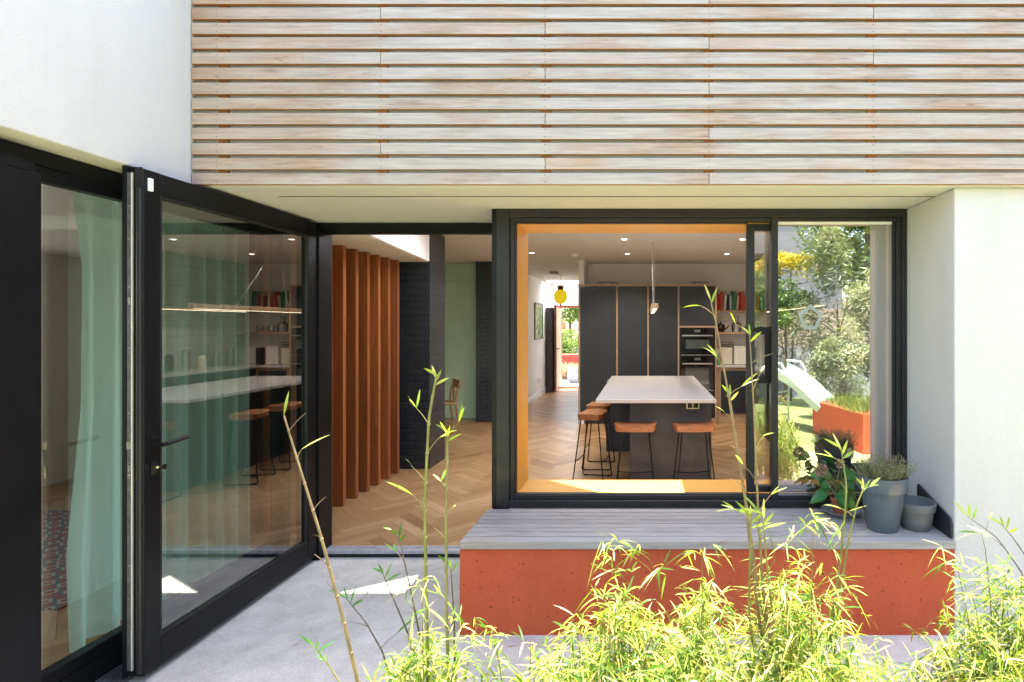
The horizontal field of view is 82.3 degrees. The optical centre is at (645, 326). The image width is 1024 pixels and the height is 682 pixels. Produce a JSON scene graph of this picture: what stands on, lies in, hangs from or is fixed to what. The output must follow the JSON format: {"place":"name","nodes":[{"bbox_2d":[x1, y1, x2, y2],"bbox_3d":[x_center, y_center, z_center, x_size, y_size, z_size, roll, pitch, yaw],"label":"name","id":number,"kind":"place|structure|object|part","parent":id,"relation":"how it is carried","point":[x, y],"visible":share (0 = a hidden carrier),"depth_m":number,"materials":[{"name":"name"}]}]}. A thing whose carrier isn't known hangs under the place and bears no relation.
{"place":"outdoors","nodes":[
{"label":"outdoors","id":0,"kind":"place"},
{"bbox_2d":[41,388,768,669],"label":"floor","id":1,"kind":"structure","parent":0,"point":[481,433],"depth_m":5.94,"materials":[{"name":"brown wood"}]},
{"bbox_2d":[41,511,69,610],"bbox_3d":[-4.250,1.594,4.050,1.900,0.012,1.700,0,0,0],"label":"rug","id":2,"kind":"object","parent":1,"relation":"on","point":[54,531],"visible":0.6,"depth_m":3.87,"materials":[{"name":"fabric"}]},
{"bbox_2d":[249,233,398,535],"bbox_3d":[-2.889,0.441,5.280,0.422,2.315,2.160,0,0,0],"label":"timber screen","id":3,"kind":"object","parent":1,"relation":"on","point":[365,370],"visible":0.55,"depth_m":5.26,"materials":[{"name":"red wood"}]},
{"bbox_2d":[399,235,444,468],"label":"brick pillar","id":4,"kind":"structure","parent":1,"relation":"on","point":[421,316],"depth_m":6.38,"materials":[{"name":"black brick"}]},
{"bbox_2d":[445,378,460,432],"bbox_3d":[-3.063,1.205,8.561,0.486,0.792,0.430,0,0,-32],"label":"chair","id":5,"kind":"object","parent":1,"relation":"on","point":[456,383],"visible":0.72,"depth_m":8.60,"materials":[{"name":"brown wood"}]},
{"bbox_2d":[476,262,491,421],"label":"brick pier","id":6,"kind":"structure","parent":1,"relation":"on","point":[483,341],"depth_m":9.50,"materials":[{"name":"black brick"}]},
{"bbox_2d":[546,308,553,391],"bbox_3d":[-2.330,0.570,14.010,0.160,2.040,0.380,0,0,0],"label":"coat cupboard","id":7,"kind":"object","parent":1,"relation":"on","point":[549,349],"visible":0.86,"depth_m":13.82,"materials":[{"name":"black wood"}]},
{"bbox_2d":[572,409,611,479],"bbox_3d":[-0.545,1.242,5.900,0.333,0.714,0.400,0,0,10],"label":"bar stool","id":8,"kind":"object","parent":1,"relation":"on","point":[593,414],"visible":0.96,"depth_m":5.83,"materials":[{"name":"brown wood"}]},
{"bbox_2d":[582,401,614,470],"bbox_3d":[-0.530,1.242,6.500,0.333,0.714,0.400,0,0,4],"label":"bar stool","id":9,"kind":"object","parent":1,"relation":"on","point":[595,405],"visible":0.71,"depth_m":6.46,"materials":[{"name":"brown wood"}]},
{"bbox_2d":[614,421,656,479],"bbox_3d":[-0.090,1.242,5.200,0.400,0.714,0.333,0,0,0],"label":"bar stool","id":10,"kind":"object","parent":1,"relation":"on","point":[635,427],"visible":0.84,"depth_m":5.09,"materials":[{"name":"brown wood"}]},
{"bbox_2d":[578,284,716,423],"bbox_3d":[0.037,0.459,9.575,2.264,2.281,0.579,0,0,0],"label":"kitchen cabinet","id":11,"kind":"object","parent":1,"relation":"on","point":[623,330],"visible":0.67,"depth_m":9.29,"materials":[{"name":"black laminate"}]},
{"bbox_3d":[-0.757,0.437,9.302,0.616,2.165,0.032,0,0,0],"label":"cabinet door","id":12,"kind":"part","parent":11,"relation":"part of","materials":[{"name":"black laminate"}]},
{"bbox_3d":[-0.191,0.437,9.302,0.502,2.165,0.032,0,0,0],"label":"cabinet door","id":13,"kind":"part","parent":11,"relation":"part of","materials":[{"name":"black laminate"}]},
{"bbox_3d":[0.312,0.437,9.302,0.491,2.165,0.032,0,0,0],"label":"cabinet door","id":14,"kind":"part","parent":11,"relation":"part of","materials":[{"name":"black laminate"}]},
{"bbox_2d":[681,328,713,354],"bbox_3d":[0.850,0.252,9.276,0.544,0.447,0.082,0,0,0],"label":"oven","id":15,"kind":"object","parent":11,"relation":"in","point":[695,341],"visible":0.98,"depth_m":9.28,"materials":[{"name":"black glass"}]},
{"bbox_2d":[686,340,708,348],"bbox_3d":[0.850,0.292,9.277,0.380,0.147,0.002,0,0,0],"label":"window","id":16,"kind":"structure","parent":15,"relation":"in","point":[690,344],"depth_m":9.27,"materials":[{"name":"black glass"}]},
{"bbox_2d":[681,356,713,390],"bbox_3d":[0.850,0.767,9.276,0.544,0.565,0.082,0,0,0],"label":"oven","id":17,"kind":"object","parent":11,"relation":"in","point":[700,369],"visible":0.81,"depth_m":9.28,"materials":[{"name":"black glass"}]},
{"bbox_2d":[686,368,708,383],"bbox_3d":[0.850,0.808,9.277,0.380,0.265,0.002,0,0,0],"label":"window","id":18,"kind":"structure","parent":17,"relation":"in","point":[701,374],"depth_m":9.27,"materials":[{"name":"black glass"}]},
{"bbox_3d":[0.850,-0.328,9.306,0.568,0.635,0.024,0,0,0],"label":"cabinet door","id":19,"kind":"part","parent":11,"relation":"part of","materials":[{"name":"black laminate"}]},
{"bbox_2d":[596,376,715,479],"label":"kitchen island","id":20,"kind":"structure","parent":1,"relation":"on","point":[664,402],"depth_m":5.50,"materials":[{"name":"white stone"}]},
{"bbox_2d":[672,421,715,479],"bbox_3d":[0.445,1.242,5.200,0.400,0.714,0.333,0,0,-4],"label":"bar stool","id":21,"kind":"object","parent":1,"relation":"on","point":[708,427],"visible":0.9,"depth_m":5.10,"materials":[{"name":"brown wood"}]},
{"bbox_2d":[717,363,763,422],"bbox_3d":[1.730,1.122,9.594,1.120,0.954,0.548,0,0,0],"label":"base cabinet","id":22,"kind":"object","parent":1,"relation":"on","point":[736,376],"visible":0.23,"depth_m":9.34,"materials":[{"name":"brown wood"}]},
{"bbox_2d":[720,348,731,364],"bbox_3d":[1.365,0.501,9.610,0.176,0.285,0.186,0,0,0],"label":"canister","id":23,"kind":"object","parent":22,"relation":"on","point":[727,355],"visible":0.71,"depth_m":9.52,"materials":[{"name":"beige ceramic"}]},
{"bbox_2d":[720,342,733,347],"bbox_3d":[1.369,0.312,9.620,0.226,0.093,0.167,0,0,0],"label":"wire basket","id":24,"kind":"object","parent":23,"relation":"on","point":[722,344],"visible":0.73,"depth_m":9.54,"materials":[{"name":"brown metal"}]},
{"bbox_3d":[1.472,1.083,9.347,0.455,0.695,0.024,0,0,0],"label":"cabinet door","id":25,"kind":"part","parent":22,"relation":"part of","materials":[{"name":"black laminate"}]},
{"bbox_2d":[732,346,745,364],"bbox_3d":[1.600,0.491,9.610,0.226,0.305,0.186,0,0,0],"label":"canister","id":26,"kind":"object","parent":22,"relation":"on","point":[739,355],"visible":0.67,"depth_m":9.52,"materials":[{"name":"white ceramic"}]},
{"bbox_2d":[755,366,768,440],"bbox_3d":[1.990,1.122,7.450,0.619,0.954,3.700,0,0,0],"label":"wall counter","id":27,"kind":"object","parent":1,"relation":"on","point":[762,408],"depth_m":8.41,"materials":[{"name":"black stone"}]},
{"bbox_2d":[41,389,768,664],"bbox_3d":[-1.800,1.702,6.800,8.600,0.197,15.800,0,0,0],"label":"floor base","id":28,"kind":"object","parent":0,"point":[458,487],"visible":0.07,"depth_m":6.03,"materials":[{"name":"brown wood"}]},
{"bbox_2d":[0,0,1023,681],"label":"house","id":29,"kind":"structure","parent":28,"relation":"on","point":[890,324],"depth_m":3.35,"materials":[{"name":"white paint"}]},
{"bbox_2d":[66,191,249,652],"bbox_3d":[-2.760,0.403,3.325,0.117,2.325,1.230,0,0,0],"label":"curtain","id":30,"kind":"object","parent":29,"relation":"hanging from","point":[206,409],"visible":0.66,"depth_m":3.33,"materials":[{"name":"green fabric"}]},
{"bbox_2d":[121,166,315,677],"bbox_3d":[-2.341,0.438,3.292,0.206,2.349,1.386,0,0,0],"label":"door leaf","id":31,"kind":"structure","parent":29,"relation":"in","point":[147,644],"depth_m":2.67,"materials":[{"name":"black metal"}]},
{"bbox_2d":[445,274,475,417],"bbox_3d":[-4.420,0.345,9.807,3.160,2.490,0.098,0,0,0],"label":"green door","id":32,"kind":"structure","parent":29,"relation":"attached to","point":[460,327],"depth_m":9.82,"materials":[{"name":"green paint"}]},
{"bbox_2d":[445,282,475,417],"bbox_3d":[-3.305,0.415,9.838,0.890,2.350,0.035,0,0,0],"label":"door leaf","id":33,"kind":"structure","parent":32,"relation":"in","point":[460,297],"depth_m":9.82,"materials":[{"name":"green paint"}]},
{"bbox_2d":[534,302,542,339],"bbox_3d":[-2.414,-0.110,12.900,0.029,0.820,0.900,0,0,0],"label":"picture","id":34,"kind":"object","parent":29,"relation":"attached to","point":[538,320],"visible":1,"depth_m":12.87,"materials":[{"name":"paper"}]},
{"bbox_2d":[554,275,566,305],"bbox_3d":[-1.800,-0.752,12.100,0.296,0.654,0.296,0,0,0],"label":"lantern","id":35,"kind":"object","parent":29,"relation":"hanging from","point":[560,295],"visible":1,"depth_m":12.01,"materials":[{"name":"yellow glass"}]},
{"bbox_2d":[554,305,577,391],"bbox_3d":[-1.750,0.535,14.295,0.900,2.130,1.090,0,0,0],"label":"front door","id":36,"kind":"structure","parent":29,"relation":"attached to","point":[557,347],"depth_m":14.09,"materials":[{"name":"white wood"}]},
{"bbox_2d":[554,305,560,391],"bbox_3d":[-2.177,0.540,14.175,0.045,2.100,0.850,0,0,0],"label":"door leaf","id":37,"kind":"structure","parent":36,"relation":"in","point":[556,388],"depth_m":13.75,"materials":[{"name":"red wood"}]},
{"bbox_2d":[589,265,592,273],"bbox_3d":[-0.935,-0.980,9.835,0.070,0.160,0.069,0,0,0],"label":"wall box","id":38,"kind":"object","parent":29,"relation":"attached to","point":[590,269],"visible":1,"depth_m":9.80,"materials":[{"name":"white plastic"}]},
{"bbox_2d":[192,0,1023,185],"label":"slat cladding","id":39,"kind":"structure","parent":29,"relation":"attached to","point":[608,92],"depth_m":2.98,"materials":[{"name":"brown wood"}]},
{"bbox_2d":[650,242,657,313],"bbox_3d":[0.102,-0.631,7.075,0.070,0.900,2.250,0,0,0],"label":"pendant light","id":40,"kind":"object","parent":29,"relation":"hanging from","point":[653,307],"visible":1,"depth_m":6.72,"materials":[{"name":"beige glass"}]},
{"bbox_2d":[492,209,906,507],"bbox_3d":[0.342,0.203,3.643,2.613,1.883,0.134,0,0,0],"label":"window","id":41,"kind":"structure","parent":29,"relation":"in","point":[836,333],"depth_m":3.61,"materials":[{"name":"grey metal"}]},
{"bbox_2d":[719,332,757,333],"bbox_3d":[1.730,0.117,9.744,1.120,0.035,0.248,0,0,0],"label":"shelf","id":42,"kind":"object","parent":29,"relation":"attached to","point":[734,332],"visible":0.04,"depth_m":9.62,"materials":[{"name":"brown wood"}]},
{"bbox_2d":[717,322,728,331],"bbox_3d":[1.301,0.011,9.740,0.208,0.175,0.185,0,0,-41],"label":"teapot","id":43,"kind":"object","parent":42,"relation":"on","point":[721,327],"visible":0.85,"depth_m":9.68,"materials":[{"name":"black ceramic"}]},
{"bbox_2d":[731,316,740,331],"bbox_3d":[1.560,-0.041,9.740,0.170,0.279,0.170,0,0,0],"label":"decanter","id":44,"kind":"object","parent":42,"relation":"on","point":[736,323],"visible":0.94,"depth_m":9.78,"materials":[{"name":"clear glass"}]},
{"bbox_2d":[717,310,768,312],"bbox_3d":[1.730,-0.253,9.744,1.120,0.035,0.248,0,0,0],"label":"shelf","id":45,"kind":"object","parent":29,"relation":"attached to","point":[738,311],"visible":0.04,"depth_m":9.62,"materials":[{"name":"brown wood"}]},
{"bbox_2d":[717,294,718,309],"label":"book","id":46,"kind":"object","parent":45,"relation":"on","point":[717,301],"visible":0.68,"depth_m":9.66,"materials":[{"name":"red paper"}]},
{"bbox_2d":[719,294,720,309],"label":"book","id":47,"kind":"object","parent":45,"relation":"on","point":[719,301],"visible":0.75,"depth_m":9.66,"materials":[{"name":"red paper"}]},
{"bbox_2d":[720,291,722,309],"bbox_3d":[1.306,-0.429,9.740,0.038,0.318,0.160,0,0,0],"label":"book","id":48,"kind":"object","parent":45,"relation":"on","point":[721,292],"visible":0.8,"depth_m":9.66,"materials":[{"name":"red paper"}]},
{"bbox_2d":[723,295,726,309],"bbox_3d":[1.360,-0.397,9.740,0.036,0.254,0.160,5,0,0],"label":"book","id":49,"kind":"object","parent":45,"relation":"on","point":[724,301],"visible":0.84,"depth_m":9.66,"materials":[{"name":"beige paper"}]},
{"bbox_2d":[726,295,728,309],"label":"book","id":50,"kind":"object","parent":45,"relation":"on","point":[727,304],"visible":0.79,"depth_m":9.67,"materials":[{"name":"black paper"}]},
{"bbox_2d":[730,291,732,309],"bbox_3d":[1.481,-0.436,9.740,0.026,0.332,0.160,0,0,0],"label":"book","id":51,"kind":"object","parent":45,"relation":"on","point":[731,293],"visible":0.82,"depth_m":9.68,"materials":[{"name":"green paper"}]},
{"bbox_2d":[733,291,735,309],"bbox_3d":[1.518,-0.430,9.740,0.037,0.319,0.160,0,0,0],"label":"book","id":52,"kind":"object","parent":45,"relation":"on","point":[734,300],"visible":0.77,"depth_m":9.66,"materials":[{"name":"green paper"}]},
{"bbox_2d":[736,295,738,309],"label":"book","id":53,"kind":"object","parent":45,"relation":"on","point":[737,301],"visible":0.77,"depth_m":9.66,"materials":[{"name":"beige paper"}]},
{"bbox_2d":[739,293,741,309],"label":"book","id":54,"kind":"object","parent":45,"relation":"on","point":[740,301],"visible":0.82,"depth_m":9.66,"materials":[{"name":"red paper"}]},
{"bbox_2d":[740,291,743,309],"bbox_3d":[1.662,-0.432,9.740,0.035,0.324,0.160,0,0,0],"label":"book","id":55,"kind":"object","parent":45,"relation":"on","point":[742,292],"visible":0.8,"depth_m":9.66,"materials":[{"name":"red paper"}]},
{"bbox_2d":[756,295,759,309],"bbox_3d":[1.914,-0.402,9.740,0.032,0.263,0.160,5,0,0],"label":"book","id":56,"kind":"object","parent":45,"relation":"on","point":[757,301],"visible":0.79,"depth_m":9.66,"materials":[{"name":"orange paper"}]},
{"bbox_2d":[758,293,761,309],"bbox_3d":[1.970,-0.417,9.740,0.038,0.293,0.160,0,0,0],"label":"book","id":57,"kind":"object","parent":45,"relation":"on","point":[760,302],"visible":0.82,"depth_m":9.66,"materials":[{"name":"green paper"}]},
{"bbox_2d":[761,291,764,309],"bbox_3d":[2.014,-0.432,9.740,0.038,0.323,0.160,0,0,0],"label":"book","id":58,"kind":"object","parent":45,"relation":"on","point":[763,300],"visible":0.8,"depth_m":9.66,"materials":[{"name":"green paper"}]},
{"bbox_2d":[562,361,577,378],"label":"straw grass","id":59,"kind":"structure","parent":0,"point":[564,370],"depth_m":17.18,"materials":[{"name":"beige plant"}]},
{"bbox_2d":[562,381,577,386],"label":"front path","id":60,"kind":"structure","parent":0,"point":[566,383],"depth_m":15.70,"materials":[{"name":"white concrete"}]},
{"bbox_2d":[562,354,577,365],"bbox_3d":[-2.450,1.241,17.900,0.900,0.722,0.600,0,0,0],"label":"front planter","id":61,"kind":"object","parent":60,"relation":"on","point":[568,358],"visible":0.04,"depth_m":17.60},
{"bbox_2d":[562,308,577,339],"label":"sky","id":62,"kind":"structure","parent":0,"point":[575,324],"materials":[{"name":"white"}]},
{"bbox_2d":[567,367,577,382],"bbox_3d":[-2.000,1.399,16.300,0.480,0.420,0.480,0,0,0],"label":"stone pot","id":63,"kind":"object","parent":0,"point":[572,374],"visible":0.69,"depth_m":16.09,"materials":[{"name":"white stone"}]},
{"bbox_2d":[128,557,1018,681],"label":"patio","id":64,"kind":"structure","parent":0,"point":[256,639],"depth_m":3.00,"materials":[{"name":"concrete"}]},
{"bbox_2d":[95,664,134,681],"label":"drain channel","id":65,"kind":"object","parent":64,"relation":"on","point":[114,675],"visible":0.08,"depth_m":2.65,"materials":[{"name":"metal"}]},
{"bbox_2d":[460,509,955,634],"bbox_3d":[0.329,1.443,3.299,2.638,0.606,0.573,0,0,0],"label":"bench","id":66,"kind":"object","parent":64,"relation":"on","point":[526,570],"visible":0.73,"depth_m":3.03,"materials":[{"name":"red concrete"},{"name":"grey weathered timber"}]},
{"bbox_2d":[821,503,861,518],"bbox_3d":[1.187,1.121,3.440,0.236,0.035,0.236,0,0,0],"label":"saucer","id":67,"kind":"object","parent":66,"relation":"on","point":[827,508],"visible":0.55,"depth_m":3.43,"materials":[{"name":"grey ceramic"}]},
{"bbox_2d":[809,459,857,514],"bbox_3d":[1.137,0.961,3.416,0.278,0.344,0.272,0,0,25],"label":"plant pot","id":68,"kind":"object","parent":67,"relation":"on","point":[821,494],"visible":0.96,"depth_m":3.40,"materials":[{"name":"ceramic"}]},
{"bbox_2d":[847,452,916,533],"bbox_3d":[1.330,0.927,3.197,0.342,0.422,0.368,0,0,-33],"label":"plant pot","id":69,"kind":"object","parent":66,"relation":"on","point":[883,498],"visible":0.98,"depth_m":3.12,"materials":[{"name":"grey ceramic"}]},
{"bbox_2d":[901,495,936,531],"bbox_3d":[1.530,1.062,3.215,0.212,0.153,0.212,0,0,0],"label":"plant pot","id":70,"kind":"object","parent":66,"relation":"on","point":[918,512],"visible":0.82,"depth_m":3.15,"materials":[{"name":"grey ceramic"}]},
{"bbox_2d":[917,484,952,537],"bbox_3d":[1.640,1.041,3.233,0.012,0.191,0.384,0,0,0],"label":"slate board","id":71,"kind":"object","parent":66,"relation":"on","point":[942,521],"visible":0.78,"depth_m":3.15,"materials":[{"name":"black stone"}]},
{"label":"planting bed","id":72,"kind":"structure","parent":0,"visible":0},
{"bbox_2d":[300,635,339,681],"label":"bamboo cane","id":73,"kind":"object","parent":72,"relation":"on","point":[322,658],"visible":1,"depth_m":2.00,"materials":[{"name":"green plant"}]},
{"bbox_2d":[283,392,360,681],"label":"bamboo cane","id":74,"kind":"object","parent":72,"relation":"on","point":[348,642],"visible":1,"depth_m":1.90,"materials":[{"name":"green plant"}]},
{"bbox_2d":[330,586,411,679],"bbox_3d":[-1.024,1.316,2.126,0.305,0.708,0.066,0,0,-12],"label":"bamboo cane","id":75,"kind":"object","parent":72,"relation":"on","point":[359,601],"visible":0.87,"depth_m":2.12,"materials":[{"name":"green plant"}]},
{"bbox_2d":[373,562,421,681],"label":"bamboo cane","id":76,"kind":"object","parent":72,"relation":"on","point":[380,569],"visible":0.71,"depth_m":2.12,"materials":[{"name":"green plant"}]},
{"bbox_2d":[383,522,424,661],"bbox_3d":[-0.875,1.199,2.103,0.207,0.942,0.061,0,0,11],"label":"bamboo cane","id":77,"kind":"object","parent":72,"relation":"on","point":[403,559],"visible":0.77,"depth_m":2.10,"materials":[{"name":"green plant"}]},
{"bbox_2d":[388,366,456,681],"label":"bamboo cane","id":78,"kind":"object","parent":72,"relation":"on","point":[425,537],"visible":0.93,"depth_m":1.90,"materials":[{"name":"green plant"}]},
{"bbox_2d":[362,576,518,681],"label":"bamboo clump","id":79,"kind":"object","parent":72,"relation":"on","point":[410,663],"visible":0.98,"depth_m":1.85,"materials":[{"name":"green plant"}]},
{"bbox_2d":[419,403,463,681],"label":"bamboo cane","id":80,"kind":"object","parent":72,"relation":"on","point":[441,426],"visible":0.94,"depth_m":1.92,"materials":[{"name":"green plant"}]},
{"bbox_2d":[438,555,459,681],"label":"bamboo cane","id":81,"kind":"object","parent":72,"relation":"on","point":[449,563],"visible":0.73,"depth_m":2.10,"materials":[{"name":"green plant"}]},
{"bbox_2d":[477,613,587,681],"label":"bamboo clump","id":82,"kind":"object","parent":72,"relation":"on","point":[521,678],"visible":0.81,"depth_m":1.79,"materials":[{"name":"green plant"}]},
{"bbox_2d":[526,532,696,681],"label":"bamboo clump","id":83,"kind":"object","parent":72,"relation":"on","point":[601,668],"visible":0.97,"depth_m":1.81,"materials":[{"name":"green plant"}]},
{"bbox_2d":[626,625,750,681],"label":"bamboo clump","id":84,"kind":"object","parent":72,"relation":"on","point":[717,671],"visible":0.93,"depth_m":1.58,"materials":[{"name":"green plant"}]},
{"bbox_2d":[627,540,770,681],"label":"bamboo clump","id":85,"kind":"object","parent":72,"relation":"on","point":[705,665],"visible":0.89,"depth_m":1.82,"materials":[{"name":"green plant"}]},
{"bbox_2d":[683,284,768,681],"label":"bamboo cane","id":86,"kind":"object","parent":72,"relation":"on","point":[746,506],"visible":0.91,"depth_m":1.90,"materials":[{"name":"green plant"}]},
{"bbox_2d":[719,501,771,680],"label":"bamboo cane","id":87,"kind":"object","parent":72,"relation":"on","point":[750,546],"visible":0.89,"depth_m":1.86,"materials":[{"name":"green plant"}]},
{"bbox_2d":[721,384,780,672],"bbox_3d":[0.389,0.932,1.926,0.265,1.476,0.022,0,0,0],"label":"bamboo cane","id":88,"kind":"object","parent":72,"relation":"on","point":[756,576],"visible":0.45,"depth_m":1.93,"materials":[{"name":"green plant"}]},
{"bbox_2d":[730,313,784,669],"bbox_3d":[0.378,0.811,1.882,0.201,1.718,0.061,0,0,-7],"label":"bamboo cane","id":89,"kind":"object","parent":72,"relation":"on","point":[759,528],"visible":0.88,"depth_m":1.88,"materials":[{"name":"green plant"}]},
{"bbox_2d":[741,495,784,681],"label":"bamboo cane","id":90,"kind":"object","parent":72,"relation":"on","point":[756,510],"visible":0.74,"depth_m":1.84,"materials":[{"name":"green plant"}]},
{"bbox_2d":[719,508,891,681],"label":"bamboo clump","id":91,"kind":"object","parent":72,"relation":"on","point":[797,660],"visible":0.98,"depth_m":1.78,"materials":[{"name":"green plant"}]},
{"bbox_2d":[815,434,863,658],"bbox_3d":[0.637,1.013,1.882,0.181,1.315,0.051,0,0,17],"label":"bamboo cane","id":92,"kind":"object","parent":72,"relation":"on","point":[844,516],"visible":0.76,"depth_m":1.88,"materials":[{"name":"green plant"}]},
{"bbox_2d":[829,477,879,680],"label":"bamboo cane","id":93,"kind":"object","parent":72,"relation":"on","point":[849,536],"visible":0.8,"depth_m":1.86,"materials":[{"name":"green plant"}]},
{"bbox_2d":[803,635,961,681],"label":"bamboo clump","id":94,"kind":"object","parent":72,"relation":"on","point":[912,677],"visible":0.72,"depth_m":1.75,"materials":[{"name":"green plant"}]},
{"bbox_2d":[897,530,1023,681],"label":"bamboo clump","id":95,"kind":"object","parent":72,"relation":"on","point":[985,672],"visible":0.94,"depth_m":1.89,"materials":[{"name":"green plant"}]},
{"bbox_2d":[954,501,1023,575],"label":"bamboo cane","id":96,"kind":"object","parent":72,"relation":"on","point":[969,513],"visible":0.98,"depth_m":1.95,"materials":[{"name":"green plant"}]},
{"bbox_2d":[969,604,1023,679],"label":"bamboo clump","id":97,"kind":"object","parent":72,"relation":"on","point":[1001,641],"visible":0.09,"depth_m":1.94,"materials":[{"name":"green plant"}]},
{"bbox_2d":[987,515,1023,553],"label":"bamboo cane","id":98,"kind":"object","parent":72,"relation":"on","point":[1007,524],"visible":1,"depth_m":1.90,"materials":[{"name":"green plant"}]},
{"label":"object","id":99,"kind":"structure","parent":0,"visible":0},
{"bbox_2d":[562,322,565,331],"bbox_3d":[-3.910,0.725,20.915,1.980,1.750,0.030,0,0,0],"label":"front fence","id":100,"kind":"object","parent":99,"relation":"on","point":[563,325],"visible":0.02,"depth_m":20.90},
{"bbox_2d":[562,328,577,353],"bbox_3d":[-2.280,0.850,18.823,2.410,1.626,1.243,0,0,0],"label":"front hedge","id":101,"kind":"object","parent":99,"relation":"on","point":[567,344],"visible":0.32,"depth_m":18.76,"materials":[{"name":"green plant"}]},
{"bbox_2d":[562,308,577,350],"bbox_3d":[-2.993,-0.043,22.430,2.778,3.413,1.837,0,0,0],"label":"front tree","id":102,"kind":"object","parent":99,"relation":"on","point":[569,312],"visible":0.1,"depth_m":22.04,"materials":[{"name":"green plant"}]}
]}

